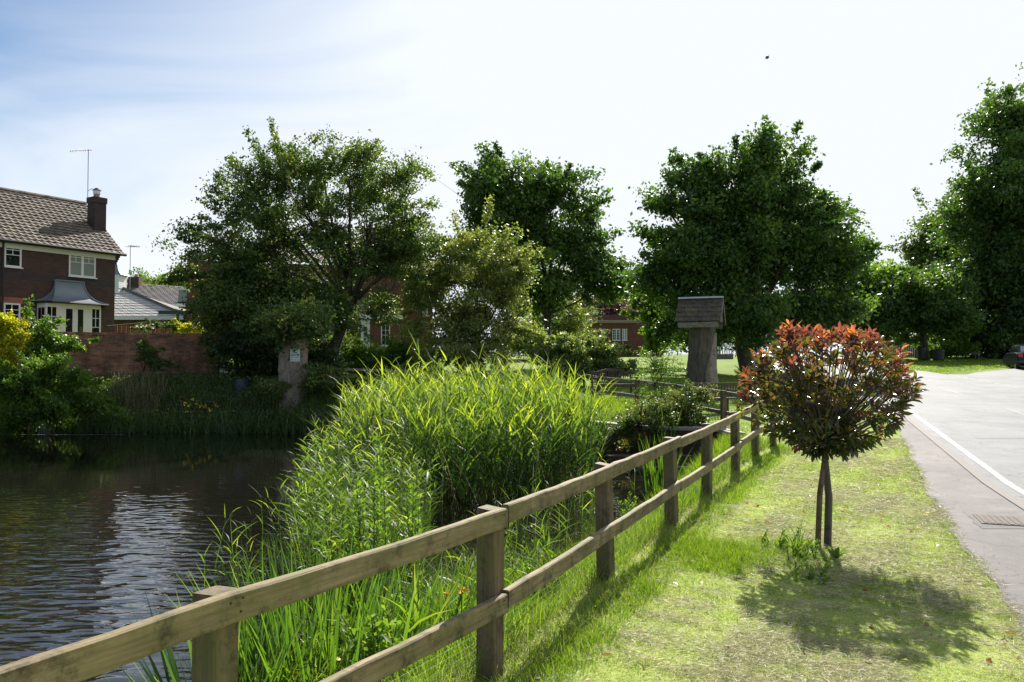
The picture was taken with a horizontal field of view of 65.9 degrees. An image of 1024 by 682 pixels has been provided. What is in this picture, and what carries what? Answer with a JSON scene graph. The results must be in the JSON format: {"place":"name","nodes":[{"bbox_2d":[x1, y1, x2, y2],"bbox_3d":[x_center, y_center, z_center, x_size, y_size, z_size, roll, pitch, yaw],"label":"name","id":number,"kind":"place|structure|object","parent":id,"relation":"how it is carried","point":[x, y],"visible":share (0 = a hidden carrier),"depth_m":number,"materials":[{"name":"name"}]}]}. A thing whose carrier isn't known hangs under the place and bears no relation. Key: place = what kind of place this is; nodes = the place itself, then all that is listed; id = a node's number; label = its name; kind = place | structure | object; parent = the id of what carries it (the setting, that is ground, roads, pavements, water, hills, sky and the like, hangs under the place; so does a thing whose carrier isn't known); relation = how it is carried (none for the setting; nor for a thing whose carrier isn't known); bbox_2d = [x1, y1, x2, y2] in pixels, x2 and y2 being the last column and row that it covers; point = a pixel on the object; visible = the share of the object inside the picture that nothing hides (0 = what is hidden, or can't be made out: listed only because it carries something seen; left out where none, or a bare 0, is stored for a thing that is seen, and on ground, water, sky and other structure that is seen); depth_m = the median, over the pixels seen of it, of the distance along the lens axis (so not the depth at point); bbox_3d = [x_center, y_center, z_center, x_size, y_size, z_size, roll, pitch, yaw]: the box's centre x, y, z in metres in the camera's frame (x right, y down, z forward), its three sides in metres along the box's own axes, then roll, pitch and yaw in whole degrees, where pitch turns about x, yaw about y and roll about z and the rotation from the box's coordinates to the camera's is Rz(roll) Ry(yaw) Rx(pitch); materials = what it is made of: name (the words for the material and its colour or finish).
{"place":"outdoors","nodes":[
{"label":"outdoors","id":0,"kind":"place"},
{"bbox_2d":[0,432,684,681],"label":"pond water","id":1,"kind":"structure","parent":0,"point":[95,530],"depth_m":11.34,"materials":[{"name":"black liquid"}]},
{"bbox_2d":[102,583,350,681],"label":"flag iris","id":2,"kind":"object","parent":1,"relation":"in","point":[174,674],"visible":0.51,"depth_m":5.04,"materials":[{"name":"green plant"}]},
{"bbox_2d":[191,524,405,666],"bbox_3d":[-1.632,2.022,6.409,1.584,1.018,1.517,0,-2,0],"label":"flag iris","id":3,"kind":"object","parent":1,"relation":"in","point":[314,617],"visible":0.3,"depth_m":6.32,"materials":[{"name":"green plant"}]},
{"bbox_2d":[164,532,460,681],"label":"flag iris","id":4,"kind":"object","parent":1,"relation":"in","point":[334,635],"visible":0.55,"depth_m":5.39,"materials":[{"name":"green plant"}]},
{"bbox_2d":[336,474,367,590],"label":"willowherb plant","id":5,"kind":"object","parent":1,"relation":"in","point":[360,504],"visible":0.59,"depth_m":7.81,"materials":[{"name":"green plant"}]},
{"bbox_2d":[252,413,453,611],"bbox_3d":[-2.051,1.897,10.854,2.734,1.493,8.429,0,-2,-15],"label":"marsh growth","id":6,"kind":"object","parent":1,"relation":"in","point":[319,492],"visible":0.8,"depth_m":9.60,"materials":[{"name":"green plant"}]},
{"bbox_2d":[363,431,394,598],"bbox_3d":[-1.240,1.686,7.497,0.322,1.690,0.370,1,-2,-26],"label":"willowherb plant","id":7,"kind":"object","parent":1,"relation":"in","point":[384,541],"visible":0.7,"depth_m":7.50,"materials":[{"name":"green plant"}]},
{"bbox_2d":[185,455,634,624],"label":"sparse water shoots","id":8,"kind":"object","parent":1,"relation":"on","point":[256,566],"visible":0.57,"depth_m":9.81,"materials":[{"name":"green plant"}]},
{"bbox_2d":[401,477,426,582],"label":"willowherb plant","id":9,"kind":"object","parent":1,"relation":"in","point":[412,515],"visible":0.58,"depth_m":7.94,"materials":[{"name":"green plant"}]},
{"bbox_2d":[324,533,513,670],"bbox_3d":[-0.608,2.067,6.193,1.565,0.917,1.644,0,-2,0],"label":"flag iris","id":10,"kind":"object","parent":1,"relation":"in","point":[414,607],"visible":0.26,"depth_m":6.21,"materials":[{"name":"green plant"}]},
{"bbox_2d":[319,333,624,508],"bbox_3d":[-0.991,1.367,17.225,6.793,2.991,10.508,0,-2,0],"label":"reed bed","id":11,"kind":"object","parent":1,"relation":"in","point":[464,405],"visible":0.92,"depth_m":14.27,"materials":[{"name":"green plant"}]},
{"bbox_2d":[642,395,680,445],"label":"flag iris","id":12,"kind":"object","parent":1,"relation":"in","point":[663,433],"visible":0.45,"depth_m":17.58,"materials":[{"name":"green plant"}]},
{"bbox_2d":[638,435,692,492],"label":"flag iris","id":13,"kind":"object","parent":1,"relation":"in","point":[659,476],"visible":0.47,"depth_m":13.87,"materials":[{"name":"green plant"}]},
{"bbox_2d":[0,352,1023,681],"bbox_3d":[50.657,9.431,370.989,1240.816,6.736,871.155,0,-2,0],"label":"ground","id":14,"kind":"structure","parent":0,"point":[726,368],"depth_m":6.11,"materials":[{"name":"green plant"}]},
{"bbox_2d":[0,309,32,431],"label":"golden shrub","id":15,"kind":"object","parent":14,"relation":"on","point":[12,336],"visible":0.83,"depth_m":25.39,"materials":[{"name":"yellow plant"}]},
{"bbox_2d":[20,294,103,392],"bbox_3d":[-15.362,0.666,26.299,3.186,4.424,1.678,1,-2,-20],"label":"elder shrub","id":16,"kind":"object","parent":14,"relation":"on","point":[50,338],"visible":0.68,"depth_m":26.12,"materials":[{"name":"green plant"}]},
{"bbox_2d":[0,187,126,332],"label":"brick house","id":17,"kind":"structure","parent":14,"relation":"on","point":[60,256],"depth_m":32.33,"materials":[{"name":"brick"}]},
{"bbox_2d":[3,303,21,327],"bbox_3d":[-19.285,-0.978,30.494,0.130,0.964,0.708,-1,-2,32],"label":"window","id":18,"kind":"structure","parent":17,"relation":"in","point":[16,307],"depth_m":30.57,"materials":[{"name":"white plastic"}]},
{"bbox_2d":[4,248,23,268],"bbox_3d":[-19.286,-3.293,30.552,0.130,0.958,0.724,-1,-2,32],"label":"window","id":19,"kind":"structure","parent":17,"relation":"in","point":[12,257],"depth_m":30.56,"materials":[{"name":"white plastic"}]},
{"bbox_2d":[46,305,57,330],"bbox_3d":[-18.192,-0.479,31.212,0.072,1.863,0.474,-1,-2,32],"label":"window","id":20,"kind":"structure","parent":17,"relation":"in","point":[52,310],"depth_m":31.26,"materials":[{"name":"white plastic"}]},
{"bbox_2d":[63,306,74,331],"bbox_3d":[-17.821,-0.289,31.782,0.055,2.213,0.476,-1,-2,32],"label":"door","id":21,"kind":"structure","parent":17,"relation":"in","point":[68,311],"depth_m":31.81,"materials":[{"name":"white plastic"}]},
{"bbox_2d":[75,307,85,331],"bbox_3d":[-17.579,-0.279,32.170,0.055,2.213,0.434,-1,-2,32],"label":"door","id":22,"kind":"structure","parent":17,"relation":"in","point":[80,312],"depth_m":32.19,"materials":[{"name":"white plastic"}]},
{"bbox_2d":[68,255,97,278],"bbox_3d":[-17.849,-3.164,32.861,0.130,1.089,1.216,-1,-2,32],"label":"window","id":23,"kind":"structure","parent":17,"relation":"in","point":[79,266],"depth_m":32.84,"materials":[{"name":"white plastic"}]},
{"bbox_2d":[91,308,100,331],"bbox_3d":[-17.251,-0.439,32.723,0.072,1.863,0.434,-1,-2,32],"label":"window","id":24,"kind":"structure","parent":17,"relation":"in","point":[95,312],"depth_m":32.74,"materials":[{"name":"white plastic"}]},
{"bbox_2d":[0,346,133,434],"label":"bank bramble","id":25,"kind":"object","parent":14,"relation":"on","point":[64,398],"visible":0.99,"depth_m":24.68,"materials":[{"name":"green plant"}]},
{"bbox_2d":[20,331,219,379],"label":"garden wall","id":26,"kind":"structure","parent":14,"relation":"on","point":[108,353],"depth_m":29.41,"materials":[{"name":"brick"}]},
{"bbox_2d":[106,363,167,427],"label":"dead stalks","id":27,"kind":"object","parent":14,"relation":"on","point":[148,384],"visible":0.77,"depth_m":26.85,"materials":[{"name":"brown plant"}]},
{"bbox_2d":[114,263,186,332],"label":"garage building","id":28,"kind":"structure","parent":14,"relation":"on","point":[131,306],"depth_m":46.91,"materials":[{"name":"grey tile"}]},
{"bbox_2d":[129,317,180,332],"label":"garden flower shrub","id":29,"kind":"object","parent":14,"relation":"on","point":[170,325],"visible":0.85,"depth_m":31.38,"materials":[{"name":"green plant"}]},
{"bbox_2d":[126,274,186,317],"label":"long roofed house","id":30,"kind":"structure","parent":14,"relation":"on","point":[175,294],"depth_m":60.61,"materials":[{"name":"grey tile"}]},
{"bbox_2d":[126,266,186,303],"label":"distant tree","id":31,"kind":"object","parent":14,"relation":"on","point":[141,273],"visible":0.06,"depth_m":83.44,"materials":[{"name":"green plant"}]},
{"bbox_2d":[132,334,187,381],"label":"ivy bush","id":32,"kind":"object","parent":14,"relation":"on","point":[148,353],"visible":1,"depth_m":27.77,"materials":[{"name":"green plant"}]},
{"bbox_2d":[169,318,206,334],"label":"yellow flower shrub","id":33,"kind":"object","parent":14,"relation":"on","point":[185,327],"visible":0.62,"depth_m":31.66,"materials":[{"name":"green plant"}]},
{"bbox_2d":[0,371,454,434],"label":"bank undergrowth","id":34,"kind":"object","parent":14,"relation":"on","point":[131,424],"visible":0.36,"depth_m":25.89,"materials":[{"name":"green plant"}]},
{"bbox_2d":[234,379,250,393],"bbox_3d":[-9.399,1.671,27.565,0.576,0.700,0.577,0,-2,0],"label":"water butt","id":35,"kind":"object","parent":14,"relation":"on","point":[239,383],"visible":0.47,"depth_m":27.32,"materials":[{"name":"blue plastic"}]},
{"bbox_2d":[207,315,345,380],"bbox_3d":[-8.307,0.513,28.478,5.162,2.868,3.357,-1,-2,23],"label":"wall foot shrub","id":36,"kind":"object","parent":14,"relation":"on","point":[261,361],"visible":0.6,"depth_m":28.18,"materials":[{"name":"green plant"}]},
{"bbox_2d":[278,333,307,411],"bbox_3d":[-7.408,0.961,26.772,1.027,2.854,0.988,0,-2,0],"label":"bare tree stump","id":37,"kind":"object","parent":14,"relation":"on","point":[288,369],"visible":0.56,"depth_m":26.35,"materials":[{"name":"grey wood"}]},
{"bbox_2d":[140,116,455,370],"bbox_3d":[-7.785,-3.430,30.863,11.506,10.822,9.773,-1,-2,35],"label":"pond tree","id":38,"kind":"object","parent":14,"relation":"on","point":[242,281],"visible":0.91,"depth_m":30.05,"materials":[{"name":"green plant"}]},
{"bbox_2d":[243,359,371,403],"bbox_3d":[-6.695,1.368,26.454,4.480,1.536,2.912,0,-2,0],"label":"bank bush","id":39,"kind":"object","parent":14,"relation":"on","point":[318,378],"visible":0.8,"depth_m":26.16,"materials":[{"name":"green plant"}]},
{"bbox_2d":[186,250,432,360],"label":"red brick house","id":40,"kind":"structure","parent":14,"relation":"on","point":[378,333],"depth_m":45.57,"materials":[{"name":"brick"}]},
{"bbox_2d":[327,331,387,375],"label":"garden shrub","id":41,"kind":"object","parent":14,"relation":"on","point":[358,354],"visible":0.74,"depth_m":33.16,"materials":[{"name":"green plant"}]},
{"bbox_2d":[312,368,415,382],"bbox_3d":[-5.472,1.416,28.410,4.251,0.977,0.263,1,-2,-26],"label":"bank fence","id":42,"kind":"object","parent":14,"relation":"on","point":[353,369],"visible":0.2,"depth_m":28.55,"materials":[{"name":"brown wood"}]},
{"bbox_2d":[333,602,403,660],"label":"nettle plant","id":43,"kind":"object","parent":14,"relation":"on","point":[393,636],"visible":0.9,"depth_m":5.01,"materials":[{"name":"green plant"}]},
{"bbox_2d":[179,507,583,681],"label":"margin weeds","id":44,"kind":"object","parent":14,"relation":"on","point":[507,578],"visible":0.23,"depth_m":6.48,"materials":[{"name":"green plant"}]},
{"bbox_2d":[0,399,777,681],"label":"pond fence","id":45,"kind":"object","parent":14,"relation":"on","point":[206,620],"visible":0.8,"depth_m":3.96,"materials":[{"name":"brown wood"}]},
{"bbox_2d":[373,332,425,376],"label":"garden shrub","id":46,"kind":"object","parent":14,"relation":"on","point":[391,349],"visible":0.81,"depth_m":33.06,"materials":[{"name":"green plant"}]},
{"bbox_2d":[368,194,554,382],"bbox_3d":[-2.035,-2.150,32.806,7.711,7.983,5.439,-1,-2,20],"label":"olive leaved tree","id":47,"kind":"object","parent":14,"relation":"on","point":[463,320],"visible":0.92,"depth_m":32.42,"materials":[{"name":"green plant"}]},
{"bbox_2d":[383,566,542,681],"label":"flag iris","id":48,"kind":"object","parent":14,"relation":"on","point":[464,590],"visible":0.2,"depth_m":5.30,"materials":[{"name":"green plant"}]},
{"bbox_2d":[504,530,535,576],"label":"willowherb plant","id":49,"kind":"object","parent":14,"relation":"on","point":[522,556],"visible":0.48,"depth_m":8.29,"materials":[{"name":"green plant"}]},
{"bbox_2d":[408,139,647,366],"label":"maple tree","id":50,"kind":"object","parent":14,"relation":"on","point":[533,199],"visible":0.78,"depth_m":45.38,"materials":[{"name":"green plant"}]},
{"bbox_2d":[381,505,674,681],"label":"bank grass","id":51,"kind":"structure","parent":14,"relation":"on","point":[455,650],"depth_m":5.59,"materials":[{"name":"green plant"}]},
{"bbox_2d":[522,555,560,598],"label":"nettle plant","id":52,"kind":"object","parent":14,"relation":"on","point":[530,569],"visible":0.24,"depth_m":7.07,"materials":[{"name":"green plant"}]},
{"bbox_2d":[486,297,602,360],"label":"willow like tree","id":53,"kind":"object","parent":14,"relation":"on","point":[572,324],"visible":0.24,"depth_m":57.30,"materials":[{"name":"green plant"}]},
{"bbox_2d":[403,467,753,681],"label":"grass","id":54,"kind":"structure","parent":14,"relation":"on","point":[663,530],"depth_m":5.89,"materials":[{"name":"green plant"}]},
{"bbox_2d":[519,329,641,387],"bbox_3d":[2.829,0.681,31.186,4.501,2.453,2.851,-1,-2,32],"label":"dogwood shrub","id":55,"kind":"object","parent":14,"relation":"on","point":[596,353],"visible":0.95,"depth_m":30.73,"materials":[{"name":"green plant"}]},
{"bbox_2d":[566,285,640,318],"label":"roof","id":56,"kind":"structure","parent":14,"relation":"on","point":[607,310],"depth_m":85.89,"materials":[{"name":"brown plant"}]},
{"bbox_2d":[591,369,637,396],"bbox_3d":[3.494,1.426,26.987,1.490,0.958,0.660,0,-2,-14],"label":"park bench","id":57,"kind":"object","parent":14,"relation":"on","point":[626,384],"visible":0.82,"depth_m":27.16,"materials":[{"name":"brown wood"}]},
{"bbox_2d":[564,393,678,433],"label":"pond end grass","id":58,"kind":"structure","parent":14,"relation":"on","point":[617,403],"depth_m":23.12,"materials":[{"name":"green plant"}]},
{"bbox_2d":[566,291,691,356],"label":"flat roofed building","id":59,"kind":"structure","parent":14,"relation":"on","point":[621,328],"depth_m":70.04,"materials":[{"name":"red brick"}]},
{"bbox_2d":[592,391,682,453],"bbox_3d":[2.777,2.277,17.813,2.136,2.299,1.399,0,-2,0],"label":"rose bush","id":60,"kind":"object","parent":14,"relation":"on","point":[627,426],"visible":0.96,"depth_m":17.72,"materials":[{"name":"green plant"}]},
{"bbox_2d":[619,290,681,358],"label":"lime tree","id":61,"kind":"object","parent":14,"relation":"on","point":[646,319],"visible":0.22,"depth_m":46.75,"materials":[{"name":"green plant"}]},
{"bbox_2d":[625,339,686,400],"bbox_3d":[3.865,0.983,20.810,1.722,2.162,1.924,0,-2,0],"label":"young sapling","id":62,"kind":"object","parent":14,"relation":"on","point":[655,363],"visible":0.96,"depth_m":20.92,"materials":[{"name":"green plant"}]},
{"bbox_2d":[567,372,757,426],"bbox_3d":[3.753,1.951,23.849,0.310,1.930,14.668,0,-2,-12],"label":"park fence","id":63,"kind":"object","parent":14,"relation":"on","point":[723,412],"visible":0.5,"depth_m":21.02,"materials":[{"name":"brown wood"}]},
{"bbox_2d":[592,421,745,472],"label":"sluice wall","id":64,"kind":"structure","parent":14,"relation":"on","point":[614,454],"depth_m":17.94,"materials":[{"name":"brick"}]},
{"bbox_2d":[636,378,718,426],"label":"rose bush","id":65,"kind":"object","parent":14,"relation":"on","point":[686,409],"visible":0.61,"depth_m":18.45,"materials":[{"name":"green plant"}]},
{"bbox_2d":[616,430,776,543],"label":"bank grass","id":66,"kind":"structure","parent":14,"relation":"on","point":[682,499],"depth_m":12.84,"materials":[{"name":"green plant"}]},
{"bbox_2d":[674,296,725,394],"bbox_3d":[6.448,0.246,27.007,1.538,3.515,1.475,-1,-2,21],"label":"roofed tree stump","id":67,"kind":"object","parent":14,"relation":"on","point":[700,318],"visible":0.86,"depth_m":26.62,"materials":[{"name":"grey wood"}]},
{"bbox_2d":[679,382,740,411],"bbox_3d":[5.503,1.578,21.944,1.570,0.886,0.660,1,-2,-20],"label":"park bench","id":68,"kind":"object","parent":14,"relation":"on","point":[724,385],"visible":0.46,"depth_m":21.82,"materials":[{"name":"brown wood"}]},
{"bbox_2d":[717,343,732,358],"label":"picket fence","id":69,"kind":"object","parent":14,"relation":"on","point":[725,356],"visible":0.38,"depth_m":60.01,"materials":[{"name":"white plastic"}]},
{"bbox_2d":[610,114,885,373],"bbox_3d":[11.549,-4.728,39.390,12.053,13.141,9.917,1,-2,-35],"label":"oak tree","id":70,"kind":"object","parent":14,"relation":"on","point":[742,244],"visible":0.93,"depth_m":38.11,"materials":[{"name":"green plant"}]},
{"bbox_2d":[659,533,844,578],"bbox_3d":[2.293,1.990,7.539,1.793,0.150,1.616,0,-2,0],"label":"long grass patch","id":71,"kind":"object","parent":14,"relation":"on","point":[720,551],"visible":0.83,"depth_m":7.40,"materials":[{"name":"green plant"}]},
{"bbox_2d":[531,470,1020,681],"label":"fallen leaves","id":72,"kind":"object","parent":14,"relation":"on","point":[926,624],"visible":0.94,"depth_m":5.99,"materials":[{"name":"brown plant"}]},
{"bbox_2d":[533,437,1023,681],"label":"grass cuttings","id":73,"kind":"object","parent":14,"relation":"on","point":[820,663],"depth_m":6.07,"materials":[{"name":"plant"}]},
{"bbox_2d":[761,527,804,547],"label":"leafy weed","id":74,"kind":"object","parent":14,"relation":"on","point":[779,542],"visible":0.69,"depth_m":7.75,"materials":[{"name":"green plant"}]},
{"bbox_2d":[554,460,1022,681],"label":"lawn tufts","id":75,"kind":"object","parent":14,"relation":"on","point":[822,579],"visible":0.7,"depth_m":6.48,"materials":[{"name":"green plant"}]},
{"bbox_2d":[777,520,814,556],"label":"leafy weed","id":76,"kind":"object","parent":14,"relation":"on","point":[796,538],"visible":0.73,"depth_m":7.54,"materials":[{"name":"green plant"}]},
{"bbox_2d":[785,538,819,564],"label":"leafy weed","id":77,"kind":"object","parent":14,"relation":"on","point":[815,552],"visible":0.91,"depth_m":7.39,"materials":[{"name":"green plant"}]},
{"bbox_2d":[791,560,829,583],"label":"leafy weed","id":78,"kind":"object","parent":14,"relation":"on","point":[811,574],"visible":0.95,"depth_m":6.75,"materials":[{"name":"green plant"}]},
{"bbox_2d":[625,507,999,601],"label":"lawn grass","id":79,"kind":"structure","parent":14,"relation":"on","point":[837,586],"depth_m":7.21,"materials":[{"name":"green plant"}]},
{"bbox_2d":[815,448,827,548],"bbox_3d":[3.070,1.609,7.840,0.145,1.104,0.056,0,-2,12],"label":"support stake","id":80,"kind":"object","parent":14,"relation":"on","point":[819,503],"visible":0.73,"depth_m":7.83,"materials":[{"name":"brown wood"}]},
{"bbox_2d":[729,319,929,546],"bbox_3d":[3.169,0.947,7.947,1.884,2.338,1.771,1,-2,-24],"label":"red leaved tree","id":81,"kind":"object","parent":14,"relation":"on","point":[820,420],"visible":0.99,"depth_m":7.69,"materials":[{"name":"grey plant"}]},
{"bbox_2d":[802,233,920,355],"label":"pale green tree","id":82,"kind":"object","parent":14,"relation":"on","point":[887,270],"visible":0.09,"depth_m":58.45,"materials":[{"name":"green plant"}]},
{"bbox_2d":[776,361,1023,508],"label":"kerb","id":83,"kind":"structure","parent":14,"relation":"on","point":[982,477],"depth_m":13.27,"materials":[{"name":"stone"}]},
{"bbox_2d":[804,357,1013,373],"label":"verge grass","id":84,"kind":"structure","parent":14,"relation":"on","point":[986,363],"depth_m":49.33,"materials":[{"name":"green plant"}]},
{"bbox_2d":[851,258,997,359],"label":"roadside tree","id":85,"kind":"object","parent":14,"relation":"on","point":[929,302],"visible":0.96,"depth_m":55.75,"materials":[{"name":"green plant"}]},
{"bbox_2d":[879,175,983,276],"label":"grey green tree","id":86,"kind":"object","parent":14,"relation":"on","point":[915,252],"visible":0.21,"depth_m":75.29,"materials":[{"name":"green plant"}]},
{"bbox_2d":[927,321,987,358],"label":"light shrub","id":87,"kind":"object","parent":14,"relation":"on","point":[961,347],"visible":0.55,"depth_m":59.03,"materials":[{"name":"green plant"}]},
{"bbox_2d":[902,445,1023,649],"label":"edge grass","id":88,"kind":"structure","parent":14,"relation":"on","point":[916,471],"depth_m":7.75,"materials":[{"name":"green plant"}]},
{"bbox_2d":[906,62,1023,358],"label":"tall sycamore","id":89,"kind":"object","parent":14,"relation":"on","point":[986,202],"visible":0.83,"depth_m":60.86,"materials":[{"name":"green plant"}]},
{"bbox_2d":[930,266,1023,358],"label":"dark evergreen","id":90,"kind":"object","parent":14,"relation":"on","point":[983,336],"visible":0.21,"depth_m":60.08,"materials":[{"name":"green plant"}]},
{"bbox_2d":[0,0,1023,355],"label":"sky","id":91,"kind":"structure","parent":0,"point":[158,92],"materials":[{"name":"white"}]},
{"bbox_2d":[473,517,717,681],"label":"fence foot grass","id":92,"kind":"structure","parent":0,"point":[642,582],"depth_m":5.65,"materials":[{"name":"green plant"}]},
{"bbox_2d":[464,375,828,435],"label":"park grass","id":93,"kind":"structure","parent":0,"point":[722,377],"depth_m":30.03,"materials":[{"name":"green plant"}]},
{"bbox_2d":[679,442,793,526],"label":"fence foot grass","id":94,"kind":"structure","parent":0,"point":[768,460],"depth_m":11.32,"materials":[{"name":"green plant"}]},
{"bbox_2d":[528,594,1023,681],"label":"lawn grass","id":95,"kind":"structure","parent":0,"point":[809,630],"depth_m":5.27,"materials":[{"name":"green plant"}]},
{"bbox_2d":[716,439,932,509],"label":"lawn grass","id":96,"kind":"structure","parent":0,"point":[855,475],"depth_m":12.14,"materials":[{"name":"green plant"}]},
{"bbox_2d":[769,355,1023,501],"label":"road","id":97,"kind":"structure","parent":0,"point":[978,407],"depth_m":21.92,"materials":[{"name":"grey asphalt"}]},
{"bbox_2d":[851,376,1023,494],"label":"road marking","id":98,"kind":"object","parent":97,"relation":"on","point":[988,468],"visible":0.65,"depth_m":14.91,"materials":[{"name":"paint"}]},
{"bbox_2d":[974,412,1023,438],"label":"road marking","id":99,"kind":"object","parent":97,"relation":"on","point":[999,436],"visible":1,"depth_m":17.28,"materials":[{"name":"white paint"}]},
{"bbox_2d":[1003,345,1023,368],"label":"parked car","id":100,"kind":"object","parent":97,"relation":"on","point":[1016,359],"visible":0.84,"depth_m":44.72,"materials":[{"name":"blue paint"}]},
{"bbox_2d":[771,362,1023,631],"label":"pavement","id":101,"kind":"structure","parent":0,"point":[946,476],"depth_m":9.98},
{"bbox_2d":[962,511,1023,528],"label":"pavement patch","id":102,"kind":"object","parent":101,"relation":"on","point":[988,526],"visible":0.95,"depth_m":9.38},
{"bbox_2d":[973,514,1023,525],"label":"utility cover","id":103,"kind":"object","parent":102,"relation":"on","point":[1001,520],"visible":1,"depth_m":9.13,"materials":[{"name":"metal"}]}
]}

